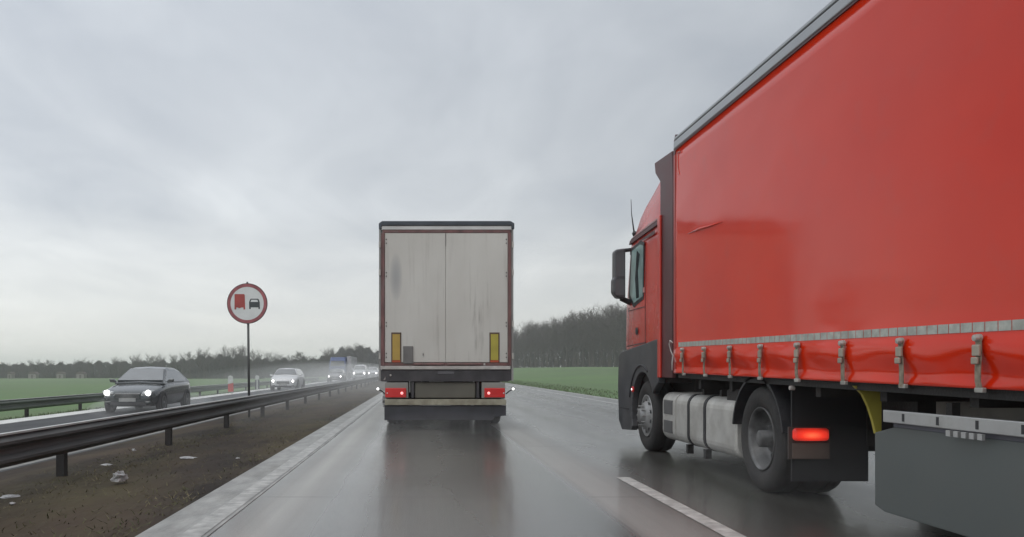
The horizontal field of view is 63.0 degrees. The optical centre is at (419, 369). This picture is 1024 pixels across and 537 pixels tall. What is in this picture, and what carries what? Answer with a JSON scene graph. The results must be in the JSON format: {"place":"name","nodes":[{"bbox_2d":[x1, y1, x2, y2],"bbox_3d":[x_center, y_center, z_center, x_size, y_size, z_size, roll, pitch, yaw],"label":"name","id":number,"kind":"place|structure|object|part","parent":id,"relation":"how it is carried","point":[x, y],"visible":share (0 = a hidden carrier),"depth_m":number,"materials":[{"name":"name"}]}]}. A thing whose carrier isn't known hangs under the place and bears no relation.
{"place":"outdoors","nodes":[
{"label":"outdoors","id":0,"kind":"place"},
{"bbox_2d":[0,378,351,424],"bbox_3d":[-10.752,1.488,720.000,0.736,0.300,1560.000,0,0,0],"label":"opposite shoulder","id":1,"kind":"object","parent":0,"point":[49,416],"depth_m":26.09},
{"bbox_2d":[0,376,376,471],"bbox_3d":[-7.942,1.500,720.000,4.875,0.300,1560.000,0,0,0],"label":"opposite road","id":2,"kind":"structure","parent":0,"point":[11,427],"depth_m":24.59,"materials":[{"name":"grey asphalt"}]},
{"bbox_2d":[102,367,189,411],"bbox_3d":[-9.150,0.640,28.083,2.113,1.520,4.427,0,0,0],"label":"car","id":3,"kind":"object","parent":2,"relation":"on","point":[157,387],"visible":0.95,"depth_m":27.00,"materials":[{"name":"grey paint"}]},
{"bbox_3d":[-8.443,0.195,28.415,0.177,0.370,2.328,0,0,0],"label":"side window","id":4,"kind":"part","parent":3,"relation":"part of","materials":[{"name":"grey glass"}]},
{"bbox_2d":[0,380,375,470],"bbox_3d":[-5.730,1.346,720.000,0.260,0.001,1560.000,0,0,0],"label":"edge line","id":5,"kind":"object","parent":2,"relation":"on","point":[18,465],"depth_m":15.59,"materials":[{"name":"paint"}]},
{"bbox_2d":[270,368,304,390],"bbox_3d":[-8.850,0.635,55.584,2.113,1.530,4.228,0,0,0],"label":"car","id":6,"kind":"object","parent":2,"relation":"on","point":[287,378],"visible":0.98,"depth_m":54.03,"materials":[{"name":"silver paint"}]},
{"bbox_2d":[326,369,345,381],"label":"car","id":7,"kind":"object","parent":2,"relation":"on","point":[336,374],"visible":0.96,"depth_m":91.51,"materials":[{"name":"grey paint"}]},
{"bbox_2d":[351,365,367,379],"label":"car","id":8,"kind":"object","parent":2,"relation":"on","point":[360,371],"visible":0.91,"depth_m":113.55,"materials":[{"name":"white paint"}]},
{"bbox_2d":[368,367,378,377],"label":"car","id":9,"kind":"object","parent":2,"relation":"on","point":[373,371],"visible":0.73,"depth_m":146.47,"materials":[{"name":"white paint"}]},
{"bbox_2d":[0,380,384,536],"bbox_3d":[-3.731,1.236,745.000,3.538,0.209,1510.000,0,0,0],"label":"median soil","id":10,"kind":"structure","parent":0,"point":[28,476],"depth_m":9.59,"materials":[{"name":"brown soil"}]},
{"bbox_2d":[0,495,19,498],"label":"litter scrap","id":11,"kind":"object","parent":10,"relation":"on","point":[7,496],"visible":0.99,"depth_m":7.74,"materials":[{"name":"white paper"}]},
{"bbox_2d":[110,470,127,481],"bbox_3d":[-3.177,1.117,8.777,0.161,0.121,0.156,0,0,28],"label":"plastic scrap","id":12,"kind":"object","parent":10,"relation":"on","point":[120,476],"visible":1,"depth_m":8.73,"materials":[{"name":"white plastic"}]},
{"bbox_2d":[180,456,197,458],"bbox_3d":[-3.097,1.163,11.049,0.218,0.024,0.231,0,0,-45],"label":"litter scrap","id":13,"kind":"object","parent":10,"relation":"on","point":[187,457],"visible":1,"depth_m":10.99,"materials":[{"name":"white paper"}]},
{"bbox_2d":[0,376,380,476],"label":"guardrail","id":14,"kind":"object","parent":10,"relation":"on","point":[60,442],"visible":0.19,"depth_m":11.02,"materials":[{"name":"grey metal"}]},
{"bbox_2d":[227,282,267,416],"bbox_3d":[-4.483,-0.370,21.529,1.053,3.841,0.105,0,0,0],"label":"traffic sign","id":15,"kind":"object","parent":10,"relation":"on","point":[247,303],"visible":1,"depth_m":21.48,"materials":[{"name":"metal"}]},
{"bbox_2d":[135,391,384,536],"bbox_3d":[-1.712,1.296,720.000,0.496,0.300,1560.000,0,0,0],"label":"road edge","id":16,"kind":"object","parent":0,"point":[180,522],"depth_m":7.94,"materials":[{"name":"concrete"}]},
{"bbox_2d":[178,396,382,536],"bbox_3d":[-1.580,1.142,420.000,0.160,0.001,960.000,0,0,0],"label":"edge line","id":17,"kind":"object","parent":16,"relation":"on","point":[209,522],"depth_m":7.91,"materials":[{"name":"paint"}]},
{"bbox_2d":[0,367,617,418],"bbox_3d":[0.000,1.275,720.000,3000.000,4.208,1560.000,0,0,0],"label":"field","id":18,"kind":"structure","parent":0,"point":[600,378],"depth_m":116.64,"materials":[{"name":"green plant"}]},
{"bbox_2d":[7,372,15,378],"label":"hut","id":19,"kind":"object","parent":18,"relation":"on","point":[10,375],"visible":0.88,"depth_m":284.00,"materials":[{"name":"grey"}]},
{"bbox_2d":[12,364,20,374],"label":"bare tree","id":20,"kind":"object","parent":18,"relation":"on","point":[17,367],"visible":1,"depth_m":288.10,"materials":[{"name":"grey plant"}]},
{"bbox_2d":[26,359,35,371],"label":"bare tree","id":21,"kind":"object","parent":18,"relation":"on","point":[31,365],"visible":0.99,"depth_m":287.75,"materials":[{"name":"grey plant"}]},
{"bbox_2d":[28,372,39,377],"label":"hut","id":22,"kind":"object","parent":18,"relation":"on","point":[33,374],"visible":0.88,"depth_m":284.00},
{"bbox_2d":[56,361,64,371],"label":"bare tree","id":23,"kind":"object","parent":18,"relation":"on","point":[61,364],"visible":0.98,"depth_m":288.84,"materials":[{"name":"grey plant"}]},
{"bbox_2d":[56,372,66,377],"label":"hut","id":24,"kind":"object","parent":18,"relation":"on","point":[61,374],"visible":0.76,"depth_m":284.00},
{"bbox_2d":[72,360,81,370],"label":"bare tree","id":25,"kind":"object","parent":18,"relation":"on","point":[75,363],"visible":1,"depth_m":286.91,"materials":[{"name":"grey plant"}]},
{"bbox_2d":[76,372,86,377],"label":"hut","id":26,"kind":"object","parent":18,"relation":"on","point":[81,374],"visible":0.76,"depth_m":284.00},
{"bbox_2d":[78,358,87,371],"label":"bare tree","id":27,"kind":"object","parent":18,"relation":"on","point":[81,370],"visible":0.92,"depth_m":288.66,"materials":[{"name":"grey plant"}]},
{"bbox_2d":[85,360,92,377],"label":"bare tree","id":28,"kind":"object","parent":18,"relation":"on","point":[87,362],"visible":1,"depth_m":284.81,"materials":[{"name":"grey plant"}]},
{"bbox_2d":[0,359,181,377],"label":"hedge","id":29,"kind":"object","parent":18,"relation":"on","point":[106,372],"visible":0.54,"depth_m":291.13,"materials":[{"name":"green plant"}]},
{"bbox_2d":[96,359,102,372],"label":"bare tree","id":30,"kind":"object","parent":18,"relation":"on","point":[99,364],"visible":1,"depth_m":281.98,"materials":[{"name":"grey plant"}]},
{"bbox_2d":[110,357,118,377],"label":"bare tree","id":31,"kind":"object","parent":18,"relation":"on","point":[113,361],"visible":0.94,"depth_m":287.69,"materials":[{"name":"grey plant"}]},
{"bbox_2d":[118,359,127,375],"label":"bare tree","id":32,"kind":"object","parent":18,"relation":"on","point":[121,367],"visible":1,"depth_m":284.90,"materials":[{"name":"grey plant"}]},
{"bbox_2d":[128,355,137,367],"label":"bare tree","id":33,"kind":"object","parent":18,"relation":"on","point":[134,362],"visible":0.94,"depth_m":278.56,"materials":[{"name":"grey plant"}]},
{"bbox_2d":[145,356,151,366],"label":"bare tree","id":34,"kind":"object","parent":18,"relation":"on","point":[148,363],"visible":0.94,"depth_m":273.76,"materials":[{"name":"grey plant"}]},
{"bbox_2d":[153,352,159,366],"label":"bare tree","id":35,"kind":"object","parent":18,"relation":"on","point":[156,364],"visible":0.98,"depth_m":274.96,"materials":[{"name":"grey plant"}]},
{"bbox_2d":[0,377,318,416],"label":"guardrail","id":36,"kind":"object","parent":18,"relation":"on","point":[26,404],"visible":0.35,"depth_m":28.20,"materials":[{"name":"grey metal"}]},
{"bbox_2d":[171,355,180,368],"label":"bare tree","id":37,"kind":"object","parent":18,"relation":"on","point":[177,363],"visible":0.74,"depth_m":280.57,"materials":[{"name":"grey plant"}]},
{"bbox_2d":[178,354,185,374],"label":"bare tree","id":38,"kind":"object","parent":18,"relation":"on","point":[181,361],"visible":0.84,"depth_m":272.96,"materials":[{"name":"grey plant"}]},
{"bbox_2d":[183,351,196,378],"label":"bare tree","id":39,"kind":"object","parent":18,"relation":"on","point":[189,358],"visible":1,"depth_m":261.32,"materials":[{"name":"grey plant"}]},
{"bbox_2d":[191,347,205,378],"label":"bare tree","id":40,"kind":"object","parent":18,"relation":"on","point":[197,362],"visible":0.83,"depth_m":267.46,"materials":[{"name":"grey plant"}]},
{"bbox_2d":[197,347,212,378],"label":"bare tree","id":41,"kind":"object","parent":18,"relation":"on","point":[207,362],"visible":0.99,"depth_m":264.97,"materials":[{"name":"grey plant"}]},
{"bbox_2d":[210,351,222,378],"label":"bare tree","id":42,"kind":"object","parent":18,"relation":"on","point":[216,361],"visible":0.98,"depth_m":269.31,"materials":[{"name":"grey plant"}]},
{"bbox_2d":[183,354,265,378],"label":"hedge","id":43,"kind":"object","parent":18,"relation":"on","point":[217,371],"visible":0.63,"depth_m":270.02,"materials":[{"name":"green plant"}]},
{"bbox_2d":[216,344,232,378],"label":"bare tree","id":44,"kind":"object","parent":18,"relation":"on","point":[224,355],"visible":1,"depth_m":269.21,"materials":[{"name":"grey plant"}]},
{"bbox_2d":[228,376,233,393],"bbox_3d":[-10.760,0.928,47.102,0.319,1.243,0.130,0,0,0],"label":"delineator post","id":45,"kind":"object","parent":18,"relation":"on","point":[230,386],"visible":0.96,"depth_m":47.05,"materials":[{"name":"plastic"}]},
{"bbox_2d":[226,348,238,366],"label":"bare tree","id":46,"kind":"object","parent":18,"relation":"on","point":[228,353],"visible":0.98,"depth_m":269.12,"materials":[{"name":"grey plant"}]},
{"bbox_2d":[231,345,246,378],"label":"bare tree","id":47,"kind":"object","parent":18,"relation":"on","point":[238,358],"visible":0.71,"depth_m":268.73,"materials":[{"name":"grey plant"}]},
{"bbox_2d":[238,347,252,378],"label":"bare tree","id":48,"kind":"object","parent":18,"relation":"on","point":[242,354],"visible":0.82,"depth_m":261.43,"materials":[{"name":"grey plant"}]},
{"bbox_2d":[246,349,258,378],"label":"bare tree","id":49,"kind":"object","parent":18,"relation":"on","point":[255,359],"visible":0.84,"depth_m":260.97,"materials":[{"name":"grey plant"}]},
{"bbox_2d":[255,375,259,389],"bbox_3d":[-10.750,0.952,54.737,0.300,1.196,0.100,0,0,0],"label":"delineator post","id":50,"kind":"object","parent":18,"relation":"on","point":[257,383],"visible":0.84,"depth_m":54.70,"materials":[{"name":"white plastic"}]},
{"bbox_2d":[252,352,264,378],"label":"bare tree","id":51,"kind":"object","parent":18,"relation":"on","point":[260,361],"visible":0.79,"depth_m":267.04,"materials":[{"name":"grey plant"}]},
{"bbox_2d":[263,351,273,372],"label":"bare tree","id":52,"kind":"object","parent":18,"relation":"on","point":[266,359],"visible":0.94,"depth_m":287.94,"materials":[{"name":"grey plant"}]},
{"bbox_2d":[267,352,278,376],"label":"bare tree","id":53,"kind":"object","parent":18,"relation":"on","point":[274,363],"visible":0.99,"depth_m":288.22,"materials":[{"name":"grey plant"}]},
{"bbox_2d":[276,353,282,368],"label":"bare tree","id":54,"kind":"object","parent":18,"relation":"on","point":[277,356],"visible":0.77,"depth_m":292.84,"materials":[{"name":"grey plant"}]},
{"bbox_2d":[280,356,289,367],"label":"bare tree","id":55,"kind":"object","parent":18,"relation":"on","point":[284,366],"visible":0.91,"depth_m":292.73,"materials":[{"name":"grey plant"}]},
{"bbox_2d":[284,355,295,367],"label":"bare tree","id":56,"kind":"object","parent":18,"relation":"on","point":[289,360],"visible":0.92,"depth_m":292.69,"materials":[{"name":"grey plant"}]},
{"bbox_2d":[291,351,302,367],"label":"bare tree","id":57,"kind":"object","parent":18,"relation":"on","point":[297,357],"visible":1,"depth_m":291.79,"materials":[{"name":"grey plant"}]},
{"bbox_2d":[265,356,329,377],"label":"hedge","id":58,"kind":"object","parent":18,"relation":"on","point":[318,371],"visible":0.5,"depth_m":299.19,"materials":[{"name":"green plant"}]},
{"bbox_2d":[297,353,306,368],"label":"bare tree","id":59,"kind":"object","parent":18,"relation":"on","point":[303,356],"visible":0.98,"depth_m":293.27,"materials":[{"name":"grey plant"}]},
{"bbox_2d":[321,354,327,370],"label":"bare tree","id":60,"kind":"object","parent":18,"relation":"on","point":[324,362],"visible":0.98,"depth_m":301.01,"materials":[{"name":"grey plant"}]},
{"bbox_2d":[324,353,332,371],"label":"bare tree","id":61,"kind":"object","parent":18,"relation":"on","point":[328,359],"visible":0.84,"depth_m":300.94,"materials":[{"name":"grey plant"}]},
{"bbox_2d":[327,349,338,356],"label":"bare tree","id":62,"kind":"object","parent":18,"relation":"on","point":[332,352],"visible":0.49,"depth_m":309.31,"materials":[{"name":"grey plant"}]},
{"bbox_2d":[334,347,346,356],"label":"bare tree","id":63,"kind":"object","parent":18,"relation":"on","point":[339,353],"visible":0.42,"depth_m":309.74,"materials":[{"name":"grey plant"}]},
{"bbox_2d":[344,346,354,356],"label":"bare tree","id":64,"kind":"object","parent":18,"relation":"on","point":[349,348],"visible":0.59,"depth_m":315.60,"materials":[{"name":"grey plant"}]},
{"bbox_2d":[347,343,359,362],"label":"bare tree","id":65,"kind":"object","parent":18,"relation":"on","point":[355,352],"visible":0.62,"depth_m":317.33,"materials":[{"name":"grey plant"}]},
{"bbox_2d":[328,345,381,375],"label":"woodland rise","id":66,"kind":"structure","parent":18,"relation":"on","point":[372,362],"depth_m":329.20,"materials":[{"name":"plant"}]},
{"bbox_2d":[351,342,366,364],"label":"bare tree","id":67,"kind":"object","parent":18,"relation":"on","point":[359,350],"visible":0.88,"depth_m":316.66,"materials":[{"name":"grey plant"}]},
{"bbox_2d":[357,347,369,364],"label":"bare tree","id":68,"kind":"object","parent":18,"relation":"on","point":[363,355],"visible":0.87,"depth_m":319.71,"materials":[{"name":"grey plant"}]},
{"bbox_2d":[513,331,518,367],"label":"bare tree","id":69,"kind":"object","parent":18,"relation":"on","point":[514,348],"visible":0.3,"depth_m":276.44,"materials":[{"name":"grey plant"}]},
{"bbox_2d":[513,325,519,348],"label":"bare tree","id":70,"kind":"object","parent":18,"relation":"on","point":[514,335],"visible":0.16,"depth_m":273.44,"materials":[{"name":"grey plant"}]},
{"bbox_2d":[513,329,525,367],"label":"bare tree","id":71,"kind":"object","parent":18,"relation":"on","point":[514,338],"visible":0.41,"depth_m":270.95,"materials":[{"name":"grey plant"}]},
{"bbox_2d":[515,328,529,367],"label":"bare tree","id":72,"kind":"object","parent":18,"relation":"on","point":[517,345],"visible":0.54,"depth_m":266.01,"materials":[{"name":"grey plant"}]},
{"bbox_2d":[518,327,539,367],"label":"bare tree","id":73,"kind":"object","parent":18,"relation":"on","point":[526,337],"visible":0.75,"depth_m":256.90,"materials":[{"name":"grey plant"}]},
{"bbox_2d":[521,319,545,367],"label":"bare tree","id":74,"kind":"object","parent":18,"relation":"on","point":[536,341],"visible":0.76,"depth_m":253.92,"materials":[{"name":"grey plant"}]},
{"bbox_2d":[524,320,544,367],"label":"bare tree","id":75,"kind":"object","parent":18,"relation":"on","point":[531,337],"visible":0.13,"depth_m":265.03,"materials":[{"name":"grey plant"}]},
{"bbox_2d":[526,322,547,367],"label":"bare tree","id":76,"kind":"object","parent":18,"relation":"on","point":[537,345],"visible":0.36,"depth_m":255.18,"materials":[{"name":"plant"}]},
{"bbox_2d":[529,323,546,366],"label":"bare tree","id":77,"kind":"object","parent":18,"relation":"on","point":[539,334],"visible":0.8,"depth_m":251.11,"materials":[{"name":"plant"}]},
{"bbox_2d":[541,316,561,360],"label":"bare tree","id":78,"kind":"object","parent":18,"relation":"on","point":[553,323],"visible":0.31,"depth_m":245.80,"materials":[{"name":"brown plant"}]},
{"bbox_2d":[545,319,567,366],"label":"bare tree","id":79,"kind":"object","parent":18,"relation":"on","point":[553,330],"visible":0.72,"depth_m":239.94,"materials":[{"name":"brown plant"}]},
{"bbox_2d":[553,323,568,366],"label":"bare tree","id":80,"kind":"object","parent":18,"relation":"on","point":[561,347],"visible":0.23,"depth_m":239.25,"materials":[{"name":"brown plant"}]},
{"bbox_2d":[558,315,579,366],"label":"bare tree","id":81,"kind":"object","parent":18,"relation":"on","point":[573,346],"visible":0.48,"depth_m":232.06,"materials":[{"name":"brown plant"}]},
{"bbox_2d":[513,322,626,367],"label":"woodland thicket","id":82,"kind":"object","parent":18,"relation":"on","point":[569,360],"visible":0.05,"depth_m":240.17,"materials":[{"name":"plant"}]},
{"bbox_2d":[560,312,585,366],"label":"bare tree","id":83,"kind":"object","parent":18,"relation":"on","point":[572,339],"visible":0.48,"depth_m":231.95,"materials":[{"name":"brown plant"}]},
{"bbox_2d":[565,310,589,366],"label":"bare tree","id":84,"kind":"object","parent":18,"relation":"on","point":[574,331],"visible":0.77,"depth_m":227.67,"materials":[{"name":"brown plant"}]},
{"bbox_2d":[570,308,588,366],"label":"bare tree","id":85,"kind":"object","parent":18,"relation":"on","point":[582,338],"visible":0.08,"depth_m":235.00,"materials":[{"name":"brown plant"}]},
{"bbox_2d":[569,313,590,366],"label":"bare tree","id":86,"kind":"object","parent":18,"relation":"on","point":[580,341],"visible":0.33,"depth_m":229.54,"materials":[{"name":"brown plant"}]},
{"bbox_2d":[577,313,601,366],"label":"bare tree","id":87,"kind":"object","parent":18,"relation":"on","point":[595,326],"visible":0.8,"depth_m":221.41,"materials":[{"name":"brown plant"}]},
{"bbox_2d":[577,308,602,366],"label":"bare tree","id":88,"kind":"object","parent":18,"relation":"on","point":[586,325],"visible":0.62,"depth_m":223.63,"materials":[{"name":"brown plant"}]},
{"bbox_2d":[579,310,603,366],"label":"bare tree","id":89,"kind":"object","parent":18,"relation":"on","point":[588,338],"visible":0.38,"depth_m":223.48,"materials":[{"name":"brown plant"}]},
{"bbox_2d":[585,306,608,366],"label":"bare tree","id":90,"kind":"object","parent":18,"relation":"on","point":[598,330],"visible":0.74,"depth_m":219.27,"materials":[{"name":"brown plant"}]},
{"bbox_2d":[596,300,615,355],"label":"bare tree","id":91,"kind":"object","parent":18,"relation":"on","point":[606,311],"visible":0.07,"depth_m":224.18,"materials":[{"name":"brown plant"}]},
{"bbox_2d":[596,304,623,366],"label":"bare tree","id":92,"kind":"object","parent":18,"relation":"on","point":[611,312],"visible":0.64,"depth_m":211.73,"materials":[{"name":"brown plant"}]},
{"bbox_2d":[603,307,622,354],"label":"bare tree","id":93,"kind":"object","parent":18,"relation":"on","point":[614,335],"visible":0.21,"depth_m":213.47,"materials":[{"name":"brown plant"}]},
{"bbox_2d":[605,304,626,351],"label":"bare tree","id":94,"kind":"object","parent":18,"relation":"on","point":[615,325],"visible":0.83,"depth_m":205.97,"materials":[{"name":"brown plant"}]},
{"bbox_2d":[605,299,626,348],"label":"bare tree","id":95,"kind":"object","parent":18,"relation":"on","point":[620,316],"visible":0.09,"depth_m":216.01,"materials":[{"name":"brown plant"}]},
{"bbox_2d":[607,301,626,350],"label":"bare tree","id":96,"kind":"object","parent":18,"relation":"on","point":[623,322],"visible":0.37,"depth_m":205.75,"materials":[{"name":"brown plant"}]},
{"bbox_2d":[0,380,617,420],"bbox_3d":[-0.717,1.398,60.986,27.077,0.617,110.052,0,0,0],"label":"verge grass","id":97,"kind":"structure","parent":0,"point":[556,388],"depth_m":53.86,"materials":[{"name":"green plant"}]},
{"bbox_2d":[0,0,831,368],"label":"sky","id":98,"kind":"structure","parent":0,"point":[159,159],"materials":[{"name":"grey"}]},
{"bbox_2d":[507,383,617,400],"bbox_3d":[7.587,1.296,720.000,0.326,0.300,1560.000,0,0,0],"label":"road edge","id":99,"kind":"object","parent":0,"point":[569,392],"depth_m":40.52,"materials":[{"name":"concrete"}]},
{"bbox_2d":[209,383,965,536],"bbox_3d":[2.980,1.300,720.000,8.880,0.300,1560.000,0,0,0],"label":"road","id":100,"kind":"structure","parent":0,"point":[536,463],"depth_m":7.97,"materials":[{"name":"grey asphalt"}]},
{"bbox_2d":[376,221,514,422],"bbox_3d":[0.459,-0.844,23.918,3.100,3.988,16.365,0,0,0],"label":"box lorry","id":101,"kind":"object","parent":100,"relation":"on","point":[446,323],"visible":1,"depth_m":15.79,"materials":[{"name":"metal"}]},
{"bbox_2d":[385,233,445,361],"bbox_3d":[-0.089,-1.380,15.825,1.158,2.468,0.109,0,0,0],"label":"rear door","id":102,"kind":"structure","parent":101,"relation":"in","point":[415,263],"depth_m":15.78,"materials":[{"name":"white metal"}]},
{"bbox_2d":[446,233,507,361],"bbox_3d":[1.087,-1.380,15.825,1.182,2.468,0.109,0,0,0],"label":"rear door","id":103,"kind":"structure","parent":101,"relation":"in","point":[476,263],"depth_m":15.78,"materials":[{"name":"white metal"}]},
{"bbox_2d":[509,385,617,403],"bbox_3d":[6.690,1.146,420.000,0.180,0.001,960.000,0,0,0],"label":"edge line","id":104,"kind":"object","parent":100,"relation":"on","point":[569,395],"depth_m":35.86,"materials":[{"name":"paint"}]},
{"bbox_2d":[506,414,745,536],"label":"lane marking","id":105,"kind":"object","parent":100,"relation":"on","point":[716,526],"visible":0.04,"depth_m":6.75,"materials":[{"name":"paint"}]},
{"bbox_2d":[611,0,1023,536],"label":"curtain truck","id":106,"kind":"object","parent":100,"relation":"on","point":[826,279],"visible":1,"depth_m":6.04,"materials":[{"name":"red fabric"}]},
{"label":"lay by","id":107,"kind":"structure","parent":0,"visible":0},
{"bbox_2d":[329,356,356,379],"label":"blue lorry","id":108,"kind":"object","parent":107,"relation":"on","point":[347,364],"visible":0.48,"depth_m":114.59,"materials":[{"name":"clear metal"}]}
]}

